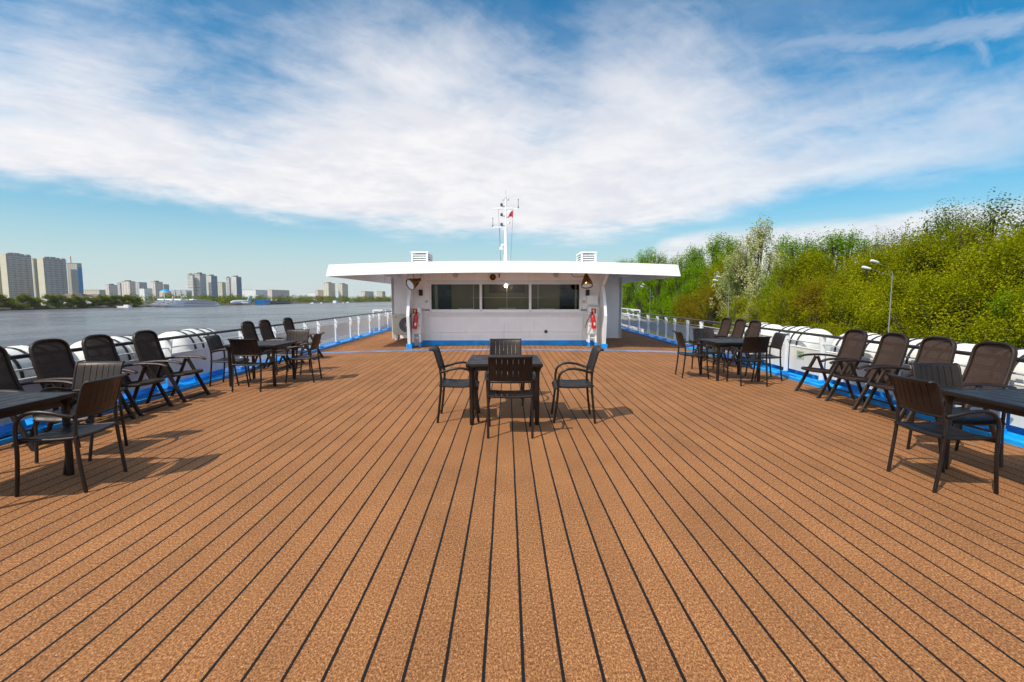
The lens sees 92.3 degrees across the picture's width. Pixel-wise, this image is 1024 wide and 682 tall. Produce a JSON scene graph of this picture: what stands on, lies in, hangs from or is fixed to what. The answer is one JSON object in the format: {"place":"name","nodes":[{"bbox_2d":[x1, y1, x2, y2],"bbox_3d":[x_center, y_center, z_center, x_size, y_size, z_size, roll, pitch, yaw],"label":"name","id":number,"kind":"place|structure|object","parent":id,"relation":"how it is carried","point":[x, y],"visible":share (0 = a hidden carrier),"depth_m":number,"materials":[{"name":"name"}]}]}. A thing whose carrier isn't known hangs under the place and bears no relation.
{"place":"outdoors","nodes":[
{"label":"outdoors","id":0,"kind":"place"},
{"bbox_2d":[0,298,391,361],"bbox_3d":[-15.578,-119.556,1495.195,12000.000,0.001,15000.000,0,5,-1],"label":"river","id":1,"kind":"structure","parent":0,"point":[70,327],"depth_m":272.09,"materials":[{"name":"liquid"}]},
{"bbox_2d":[163,296,219,306],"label":"cruise ship","id":2,"kind":"object","parent":1,"relation":"on","point":[181,302],"visible":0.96,"depth_m":663.06,"materials":[{"name":"white"}]},
{"bbox_2d":[0,298,391,310],"bbox_3d":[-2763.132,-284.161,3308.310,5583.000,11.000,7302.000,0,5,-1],"label":"bank","id":3,"kind":"structure","parent":0,"point":[146,303],"depth_m":761.34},
{"bbox_2d":[0,253,34,303],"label":"tower block","id":4,"kind":"structure","parent":3,"relation":"on","point":[16,274],"depth_m":639.83,"materials":[{"name":"grey concrete"}]},
{"bbox_2d":[37,257,67,304],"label":"tower block","id":5,"kind":"structure","parent":3,"relation":"on","point":[52,274],"depth_m":649.42,"materials":[{"name":"grey concrete"}]},
{"bbox_2d":[67,256,83,293],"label":"tower block","id":6,"kind":"structure","parent":3,"relation":"on","point":[75,277],"depth_m":679.32,"materials":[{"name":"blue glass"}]},
{"bbox_2d":[194,272,206,299],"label":"tower block","id":7,"kind":"structure","parent":3,"relation":"on","point":[200,284],"depth_m":998.98,"materials":[{"name":"grey concrete"}]},
{"bbox_2d":[206,274,217,296],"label":"tower block","id":8,"kind":"structure","parent":3,"relation":"on","point":[212,285],"depth_m":1030.51,"materials":[{"name":"grey concrete"}]},
{"bbox_2d":[101,292,390,305],"bbox_3d":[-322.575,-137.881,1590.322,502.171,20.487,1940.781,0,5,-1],"label":"wood","id":9,"kind":"object","parent":3,"relation":"on","point":[226,299],"visible":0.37,"depth_m":978.80,"materials":[{"name":"green plant"}]},
{"bbox_2d":[225,332,368,371],"bbox_3d":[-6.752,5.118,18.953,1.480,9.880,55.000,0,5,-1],"label":"side deck","id":10,"kind":"structure","parent":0,"point":[262,360],"depth_m":18.80,"materials":[{"name":"blue paint"}]},
{"bbox_2d":[0,345,78,431],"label":"life raft","id":11,"kind":"object","parent":10,"relation":"on","point":[23,363],"visible":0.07,"depth_m":6.08,"materials":[{"name":"white plastic"}]},
{"bbox_2d":[70,335,157,400],"bbox_3d":[-6.361,0.509,7.859,0.840,1.168,1.235,0,5,-1],"label":"life raft","id":12,"kind":"object","parent":10,"relation":"on","point":[120,349],"visible":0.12,"depth_m":7.74,"materials":[{"name":"white plastic"}]},
{"bbox_2d":[157,328,223,389],"bbox_3d":[-6.381,0.342,9.752,0.840,1.168,1.411,0,5,-1],"label":"life raft","id":13,"kind":"object","parent":10,"relation":"on","point":[185,341],"visible":0.3,"depth_m":9.31,"materials":[{"name":"white plastic"}]},
{"bbox_2d":[0,327,391,444],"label":"waterway","id":14,"kind":"object","parent":10,"relation":"on","point":[139,399],"visible":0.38,"depth_m":8.81,"materials":[{"name":"blue paint"}]},
{"bbox_2d":[0,311,391,436],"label":"guard rail","id":15,"kind":"object","parent":14,"relation":"on","point":[341,329],"visible":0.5,"depth_m":9.64,"materials":[{"name":"metal"}]},
{"bbox_2d":[0,330,1023,681],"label":"deck","id":16,"kind":"structure","parent":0,"point":[358,514],"depth_m":3.12,"materials":[{"name":"wood"}]},
{"bbox_2d":[0,392,77,475],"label":"table","id":17,"kind":"object","parent":16,"relation":"on","point":[14,403],"visible":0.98,"depth_m":4.12,"materials":[{"name":"plastic"}]},
{"bbox_2d":[0,346,78,450],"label":"recliner","id":18,"kind":"object","parent":16,"relation":"on","point":[9,381],"visible":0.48,"depth_m":5.48,"materials":[{"name":"brown plastic"}]},
{"bbox_2d":[11,372,128,496],"bbox_3d":[-3.588,0.740,4.059,0.627,0.900,0.565,-1,5,-7],"label":"armchair","id":19,"kind":"object","parent":16,"relation":"on","point":[97,396],"visible":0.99,"depth_m":3.93,"materials":[{"name":"plastic"}]},
{"bbox_2d":[32,361,127,462],"bbox_3d":[-4.273,0.679,4.918,0.565,0.899,0.627,0,5,-4],"label":"armchair","id":20,"kind":"object","parent":16,"relation":"on","point":[84,371],"visible":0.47,"depth_m":5.08,"materials":[{"name":"plastic"}]},
{"bbox_2d":[28,338,136,431],"bbox_3d":[-5.325,0.524,6.086,0.838,1.107,0.650,0,5,1],"label":"recliner","id":21,"kind":"object","parent":16,"relation":"on","point":[52,358],"visible":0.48,"depth_m":6.04,"materials":[{"name":"brown plastic"}]},
{"bbox_2d":[81,334,173,417],"bbox_3d":[-5.332,0.460,6.812,0.838,1.107,0.650,0,5,-1],"label":"recliner","id":22,"kind":"object","parent":16,"relation":"on","point":[98,347],"visible":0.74,"depth_m":6.86,"materials":[{"name":"brown plastic"}]},
{"bbox_2d":[132,330,209,402],"bbox_3d":[-5.332,0.383,7.688,0.838,1.107,0.650,0,5,-1],"label":"recliner","id":23,"kind":"object","parent":16,"relation":"on","point":[147,346],"visible":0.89,"depth_m":7.66,"materials":[{"name":"brown plastic"}]},
{"bbox_2d":[203,335,250,386],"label":"armchair","id":24,"kind":"object","parent":16,"relation":"on","point":[214,343],"visible":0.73,"depth_m":8.95,"materials":[{"name":"wicker"}]},
{"bbox_2d":[227,338,276,391],"bbox_3d":[-4.398,0.383,8.306,0.565,0.900,0.627,0,5,1],"label":"armchair","id":25,"kind":"object","parent":16,"relation":"on","point":[244,347],"visible":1,"depth_m":8.11,"materials":[{"name":"plastic"}]},
{"bbox_2d":[223,341,296,386],"bbox_3d":[-4.594,0.401,9.073,0.900,0.736,0.930,0,5,-1],"label":"table","id":26,"kind":"object","parent":16,"relation":"on","point":[269,345],"visible":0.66,"depth_m":8.77,"materials":[{"name":"plastic"}]},
{"bbox_2d":[241,321,291,372],"bbox_3d":[-5.384,0.114,10.746,0.838,1.107,0.650,0,5,-1],"label":"recliner","id":27,"kind":"object","parent":16,"relation":"on","point":[248,329],"visible":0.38,"depth_m":10.77,"materials":[{"name":"brown plastic"}]},
{"bbox_2d":[258,319,304,367],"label":"recliner","id":28,"kind":"object","parent":16,"relation":"on","point":[266,330],"visible":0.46,"depth_m":11.49,"materials":[{"name":"brown plastic"}]},
{"bbox_2d":[275,329,310,374],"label":"armchair","id":29,"kind":"object","parent":16,"relation":"on","point":[301,336],"visible":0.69,"depth_m":10.38,"materials":[{"name":"wicker"}]},
{"bbox_2d":[285,332,324,383],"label":"armchair","id":30,"kind":"object","parent":16,"relation":"on","point":[314,344],"visible":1,"depth_m":8.99,"materials":[{"name":"wicker"}]},
{"bbox_2d":[393,314,406,339],"bbox_3d":[-3.906,-0.522,17.964,0.840,0.930,0.420,0,5,-1],"label":"air conditioner","id":31,"kind":"object","parent":16,"relation":"on","point":[399,325],"visible":0.48,"depth_m":17.80,"materials":[{"name":"grey"}]},
{"bbox_2d":[412,307,422,346],"bbox_3d":[-2.933,-0.430,15.207,0.275,1.210,0.348,0,5,-1],"label":"fire cabinet","id":32,"kind":"object","parent":16,"relation":"on","point":[419,330],"visible":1,"depth_m":15.05,"materials":[{"name":"metal"}]},
{"bbox_2d":[429,345,480,422],"bbox_3d":[-0.712,0.518,6.130,0.627,0.899,0.565,0,5,-3],"label":"armchair","id":33,"kind":"object","parent":16,"relation":"on","point":[453,383],"visible":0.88,"depth_m":6.10,"materials":[{"name":"plastic"}]},
{"bbox_2d":[326,261,680,348],"bbox_3d":[-0.317,-1.658,22.314,10.210,2.730,16.250,0,5,-1],"label":"deckhouse","id":34,"kind":"object","parent":16,"relation":"on","point":[484,302],"visible":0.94,"depth_m":15.70,"materials":[{"name":"paint"}]},
{"bbox_2d":[411,251,432,261],"bbox_3d":[-3.072,-2.757,16.842,0.580,0.510,1.130,0,5,-1],"label":"roof vent","id":35,"kind":"object","parent":34,"relation":"on","point":[421,256],"visible":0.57,"depth_m":16.32,"materials":[{"name":"metal"}]},
{"bbox_2d":[427,280,582,316],"bbox_3d":[-0.208,-1.348,15.628,4.960,1.165,0.061,0,5,-1],"label":"window frame","id":36,"kind":"structure","parent":34,"relation":"in","point":[433,314],"depth_m":15.63,"materials":[{"name":"white paint"}]},
{"bbox_2d":[492,195,518,260],"bbox_3d":[-0.306,-5.150,23.616,1.281,4.121,0.260,-1,5,-7],"label":"mast","id":37,"kind":"object","parent":34,"relation":"on","point":[505,245],"visible":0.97,"depth_m":23.57,"materials":[{"name":"metal"}]},
{"bbox_2d":[586,307,596,346],"bbox_3d":[2.472,-0.435,15.263,0.275,1.210,0.348,0,5,-1],"label":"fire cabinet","id":38,"kind":"object","parent":34,"relation":"attached to","point":[589,330],"visible":0.96,"depth_m":15.11,"materials":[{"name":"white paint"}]},
{"bbox_2d":[315,349,691,353],"bbox_3d":[-0.147,0.294,14.260,11.000,0.094,0.400,0,5,-1],"label":"deck line","id":39,"kind":"object","parent":16,"relation":"on","point":[499,349],"visible":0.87,"depth_m":14.28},
{"bbox_2d":[466,355,542,424],"bbox_3d":[-0.094,0.591,6.195,0.900,0.736,0.930,0,5,-1],"label":"table","id":40,"kind":"object","parent":16,"relation":"on","point":[476,363],"visible":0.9,"depth_m":5.78,"materials":[{"name":"plastic"}]},
{"bbox_2d":[487,338,524,405],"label":"armchair","id":41,"kind":"object","parent":16,"relation":"on","point":[492,346],"visible":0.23,"depth_m":7.28,"materials":[{"name":"plastic"}]},
{"bbox_2d":[485,356,535,438],"bbox_3d":[-0.021,0.580,5.418,0.565,0.899,0.627,0,5,-1],"label":"armchair","id":42,"kind":"object","parent":16,"relation":"on","point":[527,374],"visible":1,"depth_m":5.21,"materials":[{"name":"plastic"}]},
{"bbox_2d":[550,345,603,423],"bbox_3d":[0.806,0.522,6.096,0.627,0.900,0.565,0,5,1],"label":"armchair","id":43,"kind":"object","parent":16,"relation":"on","point":[558,383],"visible":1,"depth_m":6.08,"materials":[{"name":"plastic"}]},
{"bbox_2d":[672,330,708,378],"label":"armchair","id":44,"kind":"object","parent":16,"relation":"on","point":[680,339],"visible":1,"depth_m":9.44,"materials":[{"name":"wicker"}]},
{"bbox_2d":[691,328,725,372],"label":"armchair","id":45,"kind":"object","parent":16,"relation":"on","point":[706,332],"visible":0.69,"depth_m":10.67,"materials":[{"name":"wicker"}]},
{"bbox_2d":[691,317,731,359],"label":"recliner","id":46,"kind":"object","parent":16,"relation":"on","point":[725,326],"visible":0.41,"depth_m":12.69,"materials":[{"name":"brown plastic"}]},
{"bbox_2d":[703,319,745,364],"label":"recliner","id":47,"kind":"object","parent":16,"relation":"on","point":[738,331],"visible":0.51,"depth_m":11.94,"materials":[{"name":"brown plastic"}]},
{"bbox_2d":[697,338,760,380],"bbox_3d":[4.222,0.353,9.562,0.900,0.736,0.930,0,5,-1],"label":"table","id":48,"kind":"object","parent":16,"relation":"on","point":[718,343],"visible":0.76,"depth_m":9.29,"materials":[{"name":"plastic"}]},
{"bbox_2d":[714,320,760,368],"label":"recliner","id":49,"kind":"object","parent":16,"relation":"on","point":[754,328],"visible":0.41,"depth_m":11.19,"materials":[{"name":"brown plastic"}]},
{"bbox_2d":[726,336,770,386],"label":"armchair","id":50,"kind":"object","parent":16,"relation":"on","point":[755,345],"visible":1,"depth_m":8.62,"materials":[{"name":"wicker"}]},
{"bbox_2d":[745,332,788,380],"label":"armchair","id":51,"kind":"object","parent":16,"relation":"on","point":[777,340],"visible":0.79,"depth_m":9.55,"materials":[{"name":"wicker"}]},
{"bbox_2d":[794,329,867,398],"bbox_3d":[5.190,0.357,7.986,0.838,1.107,0.650,0,5,-1],"label":"recliner","id":52,"kind":"object","parent":16,"relation":"on","point":[854,343],"visible":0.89,"depth_m":7.96,"materials":[{"name":"brown plastic"}]},
{"bbox_2d":[824,332,909,410],"bbox_3d":[5.199,0.427,7.189,0.838,1.107,0.650,0,5,-1],"label":"recliner","id":53,"kind":"object","parent":16,"relation":"on","point":[892,348],"visible":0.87,"depth_m":7.17,"materials":[{"name":"brown plastic"}]},
{"bbox_2d":[859,336,956,421],"bbox_3d":[5.206,0.492,6.454,0.838,1.107,0.650,0,5,-3],"label":"recliner","id":54,"kind":"object","parent":16,"relation":"on","point":[936,349],"visible":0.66,"depth_m":6.53,"materials":[{"name":"brown plastic"}]},
{"bbox_2d":[886,372,1001,493],"bbox_3d":[3.535,0.738,4.087,0.627,0.900,0.565,0,5,-1],"label":"armchair","id":55,"kind":"object","parent":16,"relation":"on","point":[920,396],"visible":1,"depth_m":3.96,"materials":[{"name":"plastic"}]},
{"bbox_2d":[906,363,1005,467],"bbox_3d":[4.295,0.692,4.808,0.565,0.899,0.626,0,5,3],"label":"armchair","id":56,"kind":"object","parent":16,"relation":"on","point":[946,375],"visible":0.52,"depth_m":4.97,"materials":[{"name":"plastic"}]},
{"bbox_2d":[904,341,1017,436],"bbox_3d":[5.214,0.556,5.721,0.838,1.107,0.650,0,5,-2],"label":"recliner","id":57,"kind":"object","parent":16,"relation":"on","point":[990,365],"visible":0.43,"depth_m":5.66,"materials":[{"name":"brown plastic"}]},
{"bbox_2d":[941,389,1023,469],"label":"table","id":58,"kind":"object","parent":16,"relation":"on","point":[1010,401],"visible":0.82,"depth_m":4.22,"materials":[{"name":"plastic"}]},
{"bbox_2d":[0,0,1023,297],"label":"sky","id":59,"kind":"structure","parent":0,"point":[268,144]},
{"bbox_2d":[622,301,730,353],"bbox_3d":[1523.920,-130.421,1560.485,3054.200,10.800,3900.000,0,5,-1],"label":"bank","id":60,"kind":"structure","parent":0,"point":[659,334],"depth_m":119.13,"materials":[{"name":"plant"}]},
{"bbox_2d":[622,247,660,318],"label":"green tree","id":61,"kind":"object","parent":60,"relation":"on","point":[643,258],"visible":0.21,"depth_m":162.46,"materials":[{"name":"green plant"}]},
{"bbox_2d":[631,250,669,316],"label":"green tree","id":62,"kind":"object","parent":60,"relation":"on","point":[647,283],"visible":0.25,"depth_m":138.52,"materials":[{"name":"green plant"}]},
{"bbox_2d":[639,277,675,321],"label":"green tree","id":63,"kind":"object","parent":60,"relation":"on","point":[657,283],"visible":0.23,"depth_m":128.82,"materials":[{"name":"green plant"}]},
{"bbox_2d":[654,266,697,324],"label":"green tree","id":64,"kind":"object","parent":60,"relation":"on","point":[675,281],"visible":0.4,"depth_m":114.16,"materials":[{"name":"green plant"}]},
{"bbox_2d":[658,289,706,340],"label":"rusty bush","id":65,"kind":"object","parent":60,"relation":"on","point":[681,316],"visible":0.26,"depth_m":99.61,"materials":[{"name":"green plant"}]},
{"bbox_2d":[670,244,711,295],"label":"green tree","id":66,"kind":"object","parent":60,"relation":"on","point":[693,250],"visible":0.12,"depth_m":120.90,"materials":[{"name":"green plant"}]},
{"bbox_2d":[683,263,716,324],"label":"green tree","id":67,"kind":"object","parent":60,"relation":"on","point":[695,284],"visible":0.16,"depth_m":104.47,"materials":[{"name":"green plant"}]},
{"bbox_2d":[673,284,731,343],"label":"rusty bush","id":68,"kind":"object","parent":60,"relation":"on","point":[713,300],"visible":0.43,"depth_m":90.38,"materials":[{"name":"green plant"}]},
{"bbox_2d":[683,231,741,328],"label":"green tree","id":69,"kind":"object","parent":60,"relation":"on","point":[717,247],"visible":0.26,"depth_m":107.99,"materials":[{"name":"green plant"}]},
{"bbox_2d":[677,253,750,329],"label":"olive willow","id":70,"kind":"object","parent":60,"relation":"on","point":[709,276],"visible":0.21,"depth_m":96.98,"materials":[{"name":"green plant"}]},
{"bbox_2d":[712,292,760,348],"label":"olive willow","id":71,"kind":"object","parent":60,"relation":"on","point":[735,304],"visible":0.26,"depth_m":75.98,"materials":[{"name":"green plant"}]},
{"bbox_2d":[709,213,797,321],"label":"blossoming tree","id":72,"kind":"object","parent":60,"relation":"on","point":[743,274],"visible":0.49,"depth_m":80.36,"materials":[{"name":"white plant"}]},
{"bbox_2d":[731,280,794,331],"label":"olive willow","id":73,"kind":"object","parent":60,"relation":"on","point":[761,309],"visible":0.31,"depth_m":67.44,"materials":[{"name":"green plant"}]},
{"bbox_2d":[759,258,800,305],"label":"green tree","id":74,"kind":"object","parent":60,"relation":"on","point":[768,290],"visible":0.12,"depth_m":74.46,"materials":[{"name":"green plant"}]},
{"bbox_2d":[760,278,828,327],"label":"olive willow","id":75,"kind":"object","parent":60,"relation":"on","point":[780,319],"visible":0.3,"depth_m":61.13,"materials":[{"name":"green plant"}]},
{"bbox_2d":[758,245,838,324],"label":"olive willow","id":76,"kind":"object","parent":60,"relation":"on","point":[784,271],"visible":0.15,"depth_m":71.36,"materials":[{"name":"green plant"}]},
{"bbox_2d":[777,231,840,272],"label":"green tree","id":77,"kind":"object","parent":60,"relation":"on","point":[808,246],"visible":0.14,"depth_m":82.73,"materials":[{"name":"green plant"}]},
{"bbox_2d":[778,243,845,326],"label":"olive willow","id":78,"kind":"object","parent":60,"relation":"on","point":[816,267],"visible":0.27,"depth_m":67.75,"materials":[{"name":"green plant"}]},
{"bbox_2d":[790,226,853,279],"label":"green tree","id":79,"kind":"object","parent":60,"relation":"on","point":[831,243],"visible":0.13,"depth_m":75.82,"materials":[{"name":"green plant"}]},
{"bbox_2d":[782,272,865,332],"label":"rusty bush","id":80,"kind":"object","parent":60,"relation":"on","point":[816,302],"visible":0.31,"depth_m":56.59,"materials":[{"name":"green plant"}]},
{"bbox_2d":[797,279,872,334],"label":"olive willow","id":81,"kind":"object","parent":60,"relation":"on","point":[833,291],"visible":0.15,"depth_m":52.04,"materials":[{"name":"green plant"}]},
{"bbox_2d":[812,263,861,322],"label":"olive willow","id":82,"kind":"object","parent":60,"relation":"on","point":[838,278],"visible":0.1,"depth_m":61.09,"materials":[{"name":"green plant"}]},
{"bbox_2d":[814,224,864,274],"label":"green tree","id":83,"kind":"object","parent":60,"relation":"on","point":[851,243],"visible":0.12,"depth_m":79.26,"materials":[{"name":"green plant"}]},
{"bbox_2d":[811,277,900,335],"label":"olive willow","id":84,"kind":"object","parent":60,"relation":"on","point":[849,303],"visible":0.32,"depth_m":48.63,"materials":[{"name":"green plant"}]},
{"bbox_2d":[821,252,893,328],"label":"olive willow","id":85,"kind":"object","parent":60,"relation":"on","point":[848,265],"visible":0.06,"depth_m":56.03,"materials":[{"name":"green plant"}]},
{"bbox_2d":[826,232,918,329],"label":"olive willow","id":86,"kind":"object","parent":60,"relation":"on","point":[868,272],"visible":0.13,"depth_m":52.95,"materials":[{"name":"green plant"}]},
{"bbox_2d":[848,269,945,338],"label":"olive willow","id":87,"kind":"object","parent":60,"relation":"on","point":[882,297],"visible":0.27,"depth_m":43.87,"materials":[{"name":"green plant"}]},
{"bbox_2d":[844,224,972,332],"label":"olive willow","id":88,"kind":"object","parent":60,"relation":"on","point":[890,263],"visible":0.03,"depth_m":49.57,"materials":[{"name":"green plant"}]},
{"bbox_2d":[871,221,974,336],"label":"olive willow","id":89,"kind":"object","parent":60,"relation":"on","point":[908,255],"visible":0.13,"depth_m":45.84,"materials":[{"name":"green plant"}]},
{"bbox_2d":[898,200,961,254],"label":"sprig tree","id":90,"kind":"object","parent":60,"relation":"on","point":[935,227],"visible":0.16,"depth_m":57.40,"materials":[{"name":"green plant"}]},
{"bbox_2d":[868,266,1003,338],"bbox_3d":[35.377,-0.316,40.718,12.131,11.798,12.788,2,5,19],"label":"olive willow","id":91,"kind":"object","parent":60,"relation":"on","point":[922,287],"visible":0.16,"depth_m":39.80,"materials":[{"name":"green plant"}]},
{"bbox_2d":[855,212,1021,337],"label":"dome willow","id":92,"kind":"object","parent":60,"relation":"on","point":[930,256],"visible":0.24,"depth_m":43.98,"materials":[{"name":"green plant"}]},
{"bbox_2d":[923,197,987,248],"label":"dark tree","id":93,"kind":"object","parent":60,"relation":"on","point":[952,222],"visible":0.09,"depth_m":60.87,"materials":[{"name":"green plant"}]},
{"bbox_2d":[889,263,1022,346],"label":"olive willow","id":94,"kind":"object","parent":60,"relation":"on","point":[959,308],"visible":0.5,"depth_m":36.86,"materials":[{"name":"green plant"}]},
{"bbox_2d":[903,220,1023,343],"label":"olive willow","id":95,"kind":"object","parent":60,"relation":"on","point":[972,263],"visible":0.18,"depth_m":39.09,"materials":[{"name":"green plant"}]},
{"bbox_2d":[924,187,1023,271],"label":"dark tree","id":96,"kind":"object","parent":60,"relation":"on","point":[991,210],"visible":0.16,"depth_m":45.78,"materials":[{"name":"green plant"}]},
{"bbox_2d":[937,223,1023,341],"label":"olive willow","id":97,"kind":"object","parent":60,"relation":"on","point":[1018,262],"visible":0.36,"depth_m":36.56,"materials":[{"name":"green plant"}]},
{"bbox_2d":[960,284,1023,347],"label":"green tree","id":98,"kind":"object","parent":60,"relation":"on","point":[1005,308],"visible":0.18,"depth_m":34.54,"materials":[{"name":"green plant"}]},
{"bbox_2d":[965,265,1023,347],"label":"olive willow","id":99,"kind":"object","parent":60,"relation":"on","point":[1020,314],"visible":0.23,"depth_m":32.35,"materials":[{"name":"green plant"}]},
{"bbox_2d":[644,332,735,356],"bbox_3d":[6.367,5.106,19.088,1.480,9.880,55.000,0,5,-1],"label":"side deck","id":100,"kind":"structure","parent":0,"point":[685,343],"depth_m":20.76,"materials":[{"name":"blue paint"}]},
{"bbox_2d":[742,322,781,366],"bbox_3d":[6.224,0.125,12.223,0.840,1.168,1.411,0,5,-1],"label":"life raft","id":101,"kind":"object","parent":100,"relation":"on","point":[769,332],"visible":0.14,"depth_m":11.62,"materials":[{"name":"white plastic"}]},
{"bbox_2d":[772,326,834,382],"bbox_3d":[6.241,0.269,10.580,0.840,1.168,1.411,0,5,-1],"label":"life raft","id":102,"kind":"object","parent":100,"relation":"on","point":[815,339],"visible":0.31,"depth_m":10.11,"materials":[{"name":"white plastic"}]},
{"bbox_2d":[621,327,1023,447],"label":"waterway","id":103,"kind":"object","parent":100,"relation":"on","point":[1013,438],"visible":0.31,"depth_m":8.12,"materials":[{"name":"blue paint"}]},
{"bbox_2d":[621,310,1023,433],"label":"guard rail","id":104,"kind":"object","parent":103,"relation":"on","point":[657,326],"visible":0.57,"depth_m":10.12,"materials":[{"name":"metal"}]},
{"bbox_2d":[830,333,885,397],"bbox_3d":[6.261,0.440,8.637,0.840,1.168,1.235,0,5,-1],"label":"life raft","id":105,"kind":"object","parent":100,"relation":"on","point":[869,346],"visible":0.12,"depth_m":8.26,"materials":[{"name":"white plastic"}]},
{"bbox_2d":[890,338,975,398],"bbox_3d":[6.276,0.563,7.243,0.840,1.168,1.235,0,5,-1],"label":"life raft","id":106,"kind":"object","parent":100,"relation":"on","point":[958,358],"visible":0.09,"depth_m":6.78,"materials":[{"name":"white plastic"}]},
{"bbox_2d":[995,348,1023,434],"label":"life raft","id":107,"kind":"object","parent":100,"relation":"on","point":[1018,368],"visible":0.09,"depth_m":5.84,"materials":[{"name":"white plastic"}]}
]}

